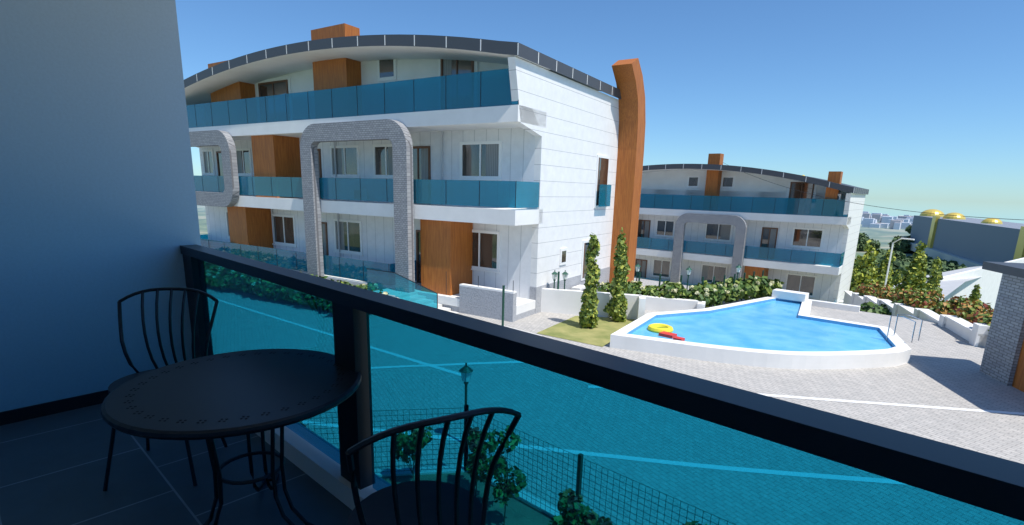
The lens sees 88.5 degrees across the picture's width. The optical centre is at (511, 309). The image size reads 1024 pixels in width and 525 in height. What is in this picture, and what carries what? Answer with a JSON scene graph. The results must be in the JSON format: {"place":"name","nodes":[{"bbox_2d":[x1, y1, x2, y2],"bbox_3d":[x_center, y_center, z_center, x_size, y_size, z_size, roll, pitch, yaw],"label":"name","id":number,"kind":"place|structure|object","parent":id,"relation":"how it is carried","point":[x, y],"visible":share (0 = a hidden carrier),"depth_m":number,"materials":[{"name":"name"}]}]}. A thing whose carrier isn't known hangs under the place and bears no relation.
{"place":"outdoors","nodes":[
{"label":"outdoors","id":0,"kind":"place"},
{"bbox_2d":[184,23,620,320],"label":"building","id":1,"kind":"structure","parent":0,"point":[554,132],"depth_m":23.40,"materials":[{"name":"white paint"}]},
{"bbox_2d":[367,268,437,307],"bbox_3d":[-4.558,-0.677,21.558,3.920,1.619,0.040,9,15,31],"label":"glass railing","id":2,"kind":"object","parent":1,"relation":"attached to","point":[395,284],"visible":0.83,"depth_m":21.53,"materials":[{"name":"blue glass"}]},
{"bbox_2d":[271,131,922,341],"bbox_3d":[-3.341,-3.367,21.169,34.611,7.800,8.144,8,14,25],"label":"clutter","id":3,"kind":"object","parent":1,"relation":"attached to","point":[442,179],"visible":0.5,"depth_m":23.20,"materials":[{"name":"grey metal"}]},
{"bbox_2d":[598,184,610,206],"bbox_3d":[4.580,-5.590,25.868,0.030,1.050,1.400,10,15,31],"label":"balcony railing","id":4,"kind":"object","parent":1,"relation":"attached to","point":[604,195],"visible":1,"depth_m":25.79,"materials":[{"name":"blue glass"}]},
{"bbox_2d":[0,0,1023,524],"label":"balcony","id":5,"kind":"structure","parent":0,"point":[98,210],"depth_m":2.60,"materials":[{"name":"blue glass"}]},
{"bbox_2d":[103,287,227,490],"bbox_3d":[-1.854,0.395,2.780,0.507,0.950,0.478,0,13,-9],"label":"chair","id":6,"kind":"object","parent":5,"relation":"on","point":[116,384],"visible":0.59,"depth_m":2.86,"materials":[{"name":"black metal"}]},
{"bbox_2d":[100,349,361,524],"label":"table","id":7,"kind":"object","parent":5,"relation":"on","point":[233,388],"visible":0.95,"depth_m":2.14,"materials":[{"name":"black metal"}]},
{"bbox_2d":[124,352,343,422],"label":"table edge perforations","id":8,"kind":"object","parent":7,"relation":"attached to","point":[242,416],"visible":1,"depth_m":2.07,"materials":[{"name":"black metal"}]},
{"bbox_2d":[345,407,520,524],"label":"chair","id":9,"kind":"object","parent":5,"relation":"on","point":[417,501],"visible":1,"depth_m":1.56,"materials":[{"name":"black metal"}]},
{"bbox_2d":[197,205,932,258],"bbox_3d":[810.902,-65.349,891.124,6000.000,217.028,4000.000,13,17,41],"label":"ground","id":10,"kind":"structure","parent":0,"point":[884,236],"depth_m":787.57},
{"bbox_2d":[892,269,902,285],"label":"conifer","id":11,"kind":"object","parent":10,"relation":"on","point":[897,278],"visible":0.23,"depth_m":84.21,"materials":[{"name":"green plant"}]},
{"bbox_2d":[856,225,966,283],"bbox_3d":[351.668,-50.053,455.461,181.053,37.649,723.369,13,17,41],"label":"trees","id":12,"kind":"object","parent":10,"relation":"on","point":[901,248],"visible":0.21,"depth_m":445.26,"materials":[{"name":"green plant"}]},
{"bbox_2d":[861,211,976,229],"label":"town","id":13,"kind":"object","parent":10,"relation":"on","point":[868,219],"visible":0.21,"depth_m":954.67,"materials":[{"name":"white"}]},
{"bbox_2d":[909,215,1023,267],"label":"building","id":14,"kind":"structure","parent":10,"relation":"on","point":[971,242],"depth_m":389.93,"materials":[{"name":"grey concrete"}]},
{"bbox_2d":[919,209,1002,223],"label":"domes","id":15,"kind":"structure","parent":14,"relation":"on","point":[960,216],"depth_m":456.03,"materials":[{"name":"gold metal"}]},
{"bbox_2d":[969,284,981,303],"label":"conifer","id":16,"kind":"object","parent":10,"relation":"on","point":[975,291],"visible":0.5,"depth_m":86.58,"materials":[{"name":"green plant"}]},
{"bbox_2d":[175,0,1023,223],"label":"sky","id":17,"kind":"structure","parent":0,"point":[918,105],"materials":[{"name":"blue"}]},
{"bbox_2d":[200,234,1023,463],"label":"ground","id":18,"kind":"structure","parent":0,"point":[941,368],"depth_m":14.71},
{"bbox_2d":[302,272,367,289],"bbox_3d":[-13.282,-1.761,27.743,20.879,1.116,1.808,9,15,31],"label":"hedge","id":19,"kind":"object","parent":18,"relation":"on","point":[357,285],"visible":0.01,"depth_m":24.12,"materials":[{"name":"green plant"}]},
{"bbox_2d":[459,58,645,321],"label":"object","id":20,"kind":"object","parent":18,"relation":"on","point":[481,301],"visible":0.67,"depth_m":26.17,"materials":[{"name":"brown wood"}]},
{"bbox_2d":[552,270,557,288],"bbox_3d":[1.790,-0.784,22.411,0.300,1.780,0.285,13,17,41],"label":"lantern","id":21,"kind":"object","parent":18,"relation":"on","point":[554,275],"visible":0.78,"depth_m":22.23,"materials":[{"name":"green metal"}]},
{"bbox_2d":[562,270,567,288],"bbox_3d":[2.237,-0.786,22.471,0.300,1.780,0.285,13,17,41],"label":"lantern","id":22,"kind":"object","parent":18,"relation":"on","point":[565,274],"visible":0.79,"depth_m":22.27,"materials":[{"name":"green metal"}]},
{"bbox_2d":[538,316,635,346],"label":"lawn","id":23,"kind":"structure","parent":18,"relation":"on","point":[572,329],"depth_m":19.47,"materials":[{"name":"plant"}]},
{"bbox_2d":[579,232,600,327],"bbox_3d":[2.933,-0.998,19.721,0.869,3.759,0.951,13,17,41],"label":"cypress","id":24,"kind":"object","parent":23,"relation":"on","point":[588,315],"depth_m":19.51,"materials":[{"name":"green plant"}]},
{"bbox_2d":[603,227,630,321],"bbox_3d":[4.208,-1.274,20.729,0.949,3.885,0.897,13,17,41],"label":"cypress","id":25,"kind":"object","parent":23,"relation":"on","point":[615,308],"depth_m":20.62,"materials":[{"name":"green plant"}]},
{"bbox_2d":[502,270,763,325],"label":"fence posts","id":26,"kind":"object","parent":18,"relation":"on","point":[503,292],"visible":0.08,"depth_m":23.46,"materials":[{"name":"green metal"}]},
{"bbox_2d":[635,264,640,280],"bbox_3d":[5.755,-1.257,24.268,0.300,1.780,0.285,13,17,41],"label":"lantern","id":27,"kind":"object","parent":18,"relation":"on","point":[637,267],"visible":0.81,"depth_m":24.08,"materials":[{"name":"white glass"}]},
{"bbox_2d":[686,266,691,288],"bbox_3d":[7.901,-1.062,23.669,0.300,1.780,0.285,13,17,41],"label":"lantern","id":28,"kind":"object","parent":18,"relation":"on","point":[689,269],"visible":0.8,"depth_m":23.49,"materials":[{"name":"green metal"}]},
{"bbox_2d":[596,275,783,307],"bbox_3d":[8.915,-0.809,24.186,9.925,1.313,3.133,-1,13,-12],"label":"hedge","id":29,"kind":"object","parent":18,"relation":"on","point":[750,287],"visible":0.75,"depth_m":23.78,"materials":[{"name":"green plant"}]},
{"bbox_2d":[600,277,782,295],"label":"flowers","id":30,"kind":"object","parent":29,"relation":"on","point":[771,282],"visible":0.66,"depth_m":23.67,"materials":[{"name":"plant"}]},
{"bbox_2d":[541,288,859,319],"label":"garden walls","id":31,"kind":"structure","parent":18,"relation":"on","point":[562,301],"depth_m":22.13,"materials":[{"name":"concrete"}]},
{"bbox_2d":[736,264,741,280],"bbox_3d":[10.616,-1.252,24.817,0.300,1.780,0.285,13,17,41],"label":"lamp post","id":32,"kind":"object","parent":18,"relation":"on","point":[738,267],"visible":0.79,"depth_m":24.63,"materials":[{"name":"green metal"}]},
{"bbox_2d":[610,289,910,369],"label":"pool","id":33,"kind":"structure","parent":18,"relation":"on","point":[782,328],"depth_m":17.90,"materials":[{"name":"liquid"}]},
{"bbox_2d":[647,323,684,340],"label":"pool floats","id":34,"kind":"object","parent":33,"relation":"in","point":[664,330],"visible":0.97,"depth_m":18.22,"materials":[{"name":"yellow plastic"}]},
{"bbox_2d":[850,255,861,283],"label":"conifer","id":35,"kind":"object","parent":18,"relation":"on","point":[856,263],"visible":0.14,"depth_m":51.11,"materials":[{"name":"green plant"}]},
{"bbox_2d":[849,240,878,291],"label":"conifer","id":36,"kind":"object","parent":18,"relation":"on","point":[869,274],"visible":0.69,"depth_m":46.08,"materials":[{"name":"green plant"}]},
{"bbox_2d":[876,248,896,291],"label":"conifer","id":37,"kind":"object","parent":18,"relation":"on","point":[882,269],"visible":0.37,"depth_m":51.65,"materials":[{"name":"green plant"}]},
{"bbox_2d":[758,393,1023,414],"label":"line","id":38,"kind":"object","parent":18,"relation":"on","point":[909,405],"visible":0.56,"depth_m":13.30,"materials":[{"name":"white paint"}]},
{"bbox_2d":[860,299,939,315],"bbox_3d":[20.772,0.453,29.101,7.591,1.961,2.712,2,13,1],"label":"bush","id":39,"kind":"object","parent":18,"relation":"on","point":[869,306],"visible":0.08,"depth_m":28.99,"materials":[{"name":"green plant"}]},
{"bbox_2d":[894,240,927,292],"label":"conifer","id":40,"kind":"object","parent":18,"relation":"on","point":[914,277],"visible":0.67,"depth_m":51.82,"materials":[{"name":"green plant"}]},
{"bbox_2d":[843,291,989,347],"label":"boundary wall","id":41,"kind":"structure","parent":18,"relation":"on","point":[975,334],"depth_m":22.66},
{"bbox_2d":[853,282,993,330],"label":"wall shrubs","id":42,"kind":"object","parent":18,"relation":"on","point":[969,310],"depth_m":26.42,"materials":[{"name":"green plant"}]},
{"bbox_2d":[925,256,944,300],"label":"conifer","id":43,"kind":"object","parent":18,"relation":"on","point":[934,279],"visible":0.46,"depth_m":60.67,"materials":[{"name":"green plant"}]},
{"bbox_2d":[980,261,1023,391],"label":"small building","id":44,"kind":"structure","parent":18,"relation":"on","point":[1003,359],"depth_m":15.04,"materials":[{"name":"brick"}]},
{"bbox_2d":[634,153,868,302],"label":"building","id":45,"kind":"structure","parent":0,"point":[715,176],"depth_m":43.44,"materials":[{"name":"white paint"}]},
{"bbox_2d":[744,172,1019,219],"bbox_3d":[19.961,-8.269,33.195,0.024,3.816,28.042,0,13,-9],"label":"cable","id":46,"kind":"object","parent":45,"relation":"attached to","point":[898,209],"visible":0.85,"depth_m":27.75,"materials":[{"name":"black plastic"}]},
{"bbox_2d":[884,238,1023,310],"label":"road","id":47,"kind":"structure","parent":0,"point":[960,282],"depth_m":94.93,"materials":[{"name":"white concrete"}]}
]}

